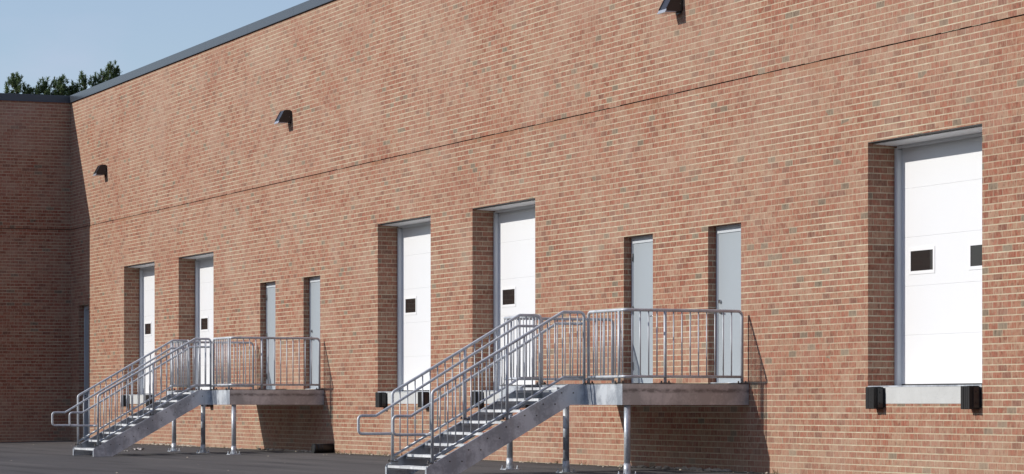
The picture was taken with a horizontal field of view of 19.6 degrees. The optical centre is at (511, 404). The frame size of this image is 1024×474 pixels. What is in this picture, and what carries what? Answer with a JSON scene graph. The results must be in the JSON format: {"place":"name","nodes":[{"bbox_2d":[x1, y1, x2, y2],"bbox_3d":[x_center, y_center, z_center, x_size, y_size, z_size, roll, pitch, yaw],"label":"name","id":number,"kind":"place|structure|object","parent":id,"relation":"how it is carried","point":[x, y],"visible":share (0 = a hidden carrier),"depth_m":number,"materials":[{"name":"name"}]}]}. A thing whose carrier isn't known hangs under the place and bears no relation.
{"place":"outdoors","nodes":[
{"label":"outdoors","id":0,"kind":"place"},
{"bbox_2d":[0,0,307,93],"label":"sky","id":1,"kind":"structure","parent":0,"point":[39,38],"materials":[{"name":"blue"}]},
{"bbox_2d":[0,440,771,473],"bbox_3d":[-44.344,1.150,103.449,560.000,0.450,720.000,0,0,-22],"label":"ground","id":2,"kind":"structure","parent":0,"point":[46,457],"depth_m":49.54,"materials":[{"name":"grey asphalt"}]},
{"bbox_2d":[3,72,34,93],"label":"pine tree","id":3,"kind":"object","parent":2,"relation":"on","point":[15,83],"visible":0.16,"depth_m":189.77,"materials":[{"name":"green plant"}]},
{"bbox_2d":[21,84,41,94],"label":"pine tree","id":4,"kind":"object","parent":2,"relation":"on","point":[28,89],"depth_m":189.93,"materials":[{"name":"green plant"}]},
{"bbox_2d":[34,76,57,94],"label":"pine tree","id":5,"kind":"object","parent":2,"relation":"on","point":[43,88],"visible":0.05,"depth_m":189.74,"materials":[{"name":"green plant"}]},
{"bbox_2d":[50,73,69,94],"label":"pine tree","id":6,"kind":"object","parent":2,"relation":"on","point":[60,83],"visible":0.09,"depth_m":189.83,"materials":[{"name":"green plant"}]},
{"bbox_2d":[62,84,79,95],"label":"pine tree","id":7,"kind":"object","parent":2,"relation":"on","point":[67,91],"visible":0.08,"depth_m":189.81,"materials":[{"name":"green plant"}]},
{"bbox_2d":[71,80,80,94],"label":"pine tree","id":8,"kind":"object","parent":2,"relation":"on","point":[73,86],"visible":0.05,"depth_m":189.94,"materials":[{"name":"green plant"}]},
{"bbox_2d":[76,70,91,90],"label":"pine tree","id":9,"kind":"object","parent":2,"relation":"on","point":[83,79],"visible":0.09,"depth_m":189.92,"materials":[{"name":"green plant"}]},
{"bbox_2d":[89,72,98,86],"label":"pine tree","id":10,"kind":"object","parent":2,"relation":"on","point":[95,80],"visible":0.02,"depth_m":189.81,"materials":[{"name":"green plant"}]},
{"bbox_2d":[96,68,107,84],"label":"pine tree","id":11,"kind":"object","parent":2,"relation":"on","point":[102,79],"visible":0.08,"depth_m":189.92,"materials":[{"name":"green plant"}]},
{"bbox_2d":[104,60,116,80],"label":"pine tree","id":12,"kind":"object","parent":2,"relation":"on","point":[110,70],"visible":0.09,"depth_m":189.80,"materials":[{"name":"green plant"}]},
{"bbox_2d":[111,66,122,78],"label":"pine tree","id":13,"kind":"object","parent":2,"relation":"on","point":[117,72],"visible":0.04,"depth_m":189.97,"materials":[{"name":"green plant"}]},
{"bbox_2d":[51,337,323,456],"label":"stair platform","id":14,"kind":"structure","parent":2,"relation":"on","point":[172,405],"depth_m":56.82,"materials":[{"name":"metal"}]},
{"bbox_2d":[74,440,790,473],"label":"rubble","id":15,"kind":"object","parent":2,"relation":"on","point":[690,468],"visible":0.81,"depth_m":43.15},
{"bbox_2d":[153,442,853,473],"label":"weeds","id":16,"kind":"object","parent":2,"relation":"on","point":[401,454],"visible":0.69,"depth_m":54.22,"materials":[{"name":"green plant"}]},
{"bbox_2d":[0,0,1023,473],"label":"brick warehouse","id":17,"kind":"structure","parent":2,"relation":"on","point":[826,196],"depth_m":46.30,"materials":[{"name":"brick"}]},
{"bbox_2d":[84,305,88,439],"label":"personnel door","id":18,"kind":"structure","parent":17,"relation":"in","point":[86,308],"depth_m":74.51,"materials":[{"name":"grey paint"}]},
{"bbox_2d":[93,165,105,175],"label":"wall light","id":19,"kind":"object","parent":17,"relation":"attached to","point":[100,170],"visible":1,"depth_m":72.00,"materials":[{"name":"black paint"}]},
{"bbox_2d":[123,395,129,406],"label":"dock bumper","id":20,"kind":"object","parent":17,"relation":"attached to","point":[124,400],"visible":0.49,"depth_m":70.04,"materials":[{"name":"black rubber"}]},
{"bbox_2d":[140,266,154,393],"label":"dock door","id":21,"kind":"structure","parent":17,"relation":"in","point":[147,274],"depth_m":70.29,"materials":[{"name":"white paint"}]},
{"bbox_2d":[146,395,151,406],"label":"dock bumper","id":22,"kind":"object","parent":17,"relation":"attached to","point":[147,398],"visible":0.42,"depth_m":68.04,"materials":[{"name":"black rubber"}]},
{"bbox_2d":[195,257,212,389],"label":"dock door","id":23,"kind":"structure","parent":17,"relation":"in","point":[203,266],"depth_m":65.93,"materials":[{"name":"white paint"}]},
{"bbox_2d":[266,282,274,388],"bbox_3d":[-4.802,-1.385,60.151,0.116,2.190,1.020,0,0,-22],"label":"personnel door","id":24,"kind":"structure","parent":17,"relation":"in","point":[270,287],"depth_m":60.37,"materials":[{"name":"grey paint"}]},
{"bbox_2d":[274,110,290,123],"bbox_3d":[-4.542,-5.690,58.702,0.284,0.270,0.276,0,0,-22],"label":"wall light","id":25,"kind":"object","parent":17,"relation":"attached to","point":[283,116],"visible":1,"depth_m":58.60,"materials":[{"name":"black paint"}]},
{"bbox_2d":[310,276,319,388],"bbox_3d":[-3.771,-1.385,57.526,0.200,2.190,1.020,0,0,-22],"label":"personnel door","id":26,"kind":"structure","parent":17,"relation":"in","point":[314,281],"depth_m":57.75,"materials":[{"name":"grey paint"}]},
{"bbox_2d":[311,443,333,452],"bbox_3d":[-3.589,0.843,56.228,0.404,0.196,0.192,0,0,-22],"label":"drain pipe","id":27,"kind":"object","parent":17,"relation":"attached to","point":[323,448],"visible":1,"depth_m":56.16,"materials":[{"name":"black plastic"}]},
{"bbox_2d":[375,392,387,406],"bbox_3d":[-2.370,-0.078,53.572,0.150,0.276,0.280,0,0,-22],"label":"dock bumper","id":28,"kind":"object","parent":17,"relation":"attached to","point":[381,399],"visible":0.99,"depth_m":53.47,"materials":[{"name":"black rubber"}]},
{"bbox_2d":[397,221,430,390],"bbox_3d":[-1.499,-1.768,52.881,0.170,3.083,2.720,0,0,-22],"label":"dock door","id":29,"kind":"structure","parent":17,"relation":"in","point":[413,240],"depth_m":53.53,"materials":[{"name":"white paint"}]},
{"bbox_2d":[418,392,428,407],"bbox_3d":[-1.543,-0.078,51.555,0.150,0.276,0.280,0,0,-22],"label":"dock bumper","id":30,"kind":"object","parent":17,"relation":"attached to","point":[425,398],"visible":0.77,"depth_m":51.46,"materials":[{"name":"black rubber"}]},
{"bbox_2d":[472,391,483,407],"bbox_3d":[-0.588,-0.078,49.223,0.151,0.274,0.280,0,0,-22],"label":"dock bumper","id":31,"kind":"object","parent":17,"relation":"attached to","point":[481,405],"visible":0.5,"depth_m":49.12,"materials":[{"name":"black rubber"}]},
{"bbox_2d":[493,205,534,389],"bbox_3d":[0.283,-1.768,48.532,0.170,3.083,2.720,0,0,-22],"label":"dock door","id":32,"kind":"structure","parent":17,"relation":"in","point":[513,228],"depth_m":49.08,"materials":[{"name":"white paint"}]},
{"bbox_2d":[631,235,652,382],"bbox_3d":[1.967,-1.385,43.527,0.200,2.190,1.020,0,0,-22],"label":"personnel door","id":33,"kind":"structure","parent":17,"relation":"in","point":[641,246],"depth_m":43.67,"materials":[{"name":"grey paint"}]},
{"bbox_2d":[657,0,681,14],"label":"wall light","id":34,"kind":"object","parent":17,"relation":"attached to","point":[670,6],"visible":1,"depth_m":42.03,"materials":[{"name":"black paint"}]},
{"bbox_2d":[716,224,740,382],"bbox_3d":[3.044,-1.385,40.899,0.200,2.190,1.020,0,0,-22],"label":"personnel door","id":35,"kind":"structure","parent":17,"relation":"in","point":[728,238],"depth_m":41.04,"materials":[{"name":"grey paint"}]},
{"bbox_2d":[866,387,885,408],"bbox_3d":[4.506,-0.078,36.797,0.150,0.275,0.280,0,0,-22],"label":"dock bumper","id":36,"kind":"object","parent":17,"relation":"attached to","point":[875,397],"visible":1,"depth_m":36.70,"materials":[{"name":"black rubber"}]},
{"bbox_2d":[895,132,981,385],"bbox_3d":[5.407,-1.768,36.031,0.170,3.083,2.720,0,0,-22],"label":"dock door","id":37,"kind":"structure","parent":17,"relation":"in","point":[938,183],"depth_m":36.38,"materials":[{"name":"white paint"}]},
{"bbox_2d":[961,386,981,408],"bbox_3d":[5.367,-0.078,34.696,0.150,0.275,0.280,0,0,-22],"label":"dock bumper","id":38,"kind":"object","parent":17,"relation":"attached to","point":[971,397],"visible":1,"depth_m":34.60,"materials":[{"name":"black rubber"}]},
{"bbox_2d":[357,308,748,473],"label":"stair platform","id":39,"kind":"structure","parent":2,"relation":"on","point":[544,400],"depth_m":40.24,"materials":[{"name":"metal"}]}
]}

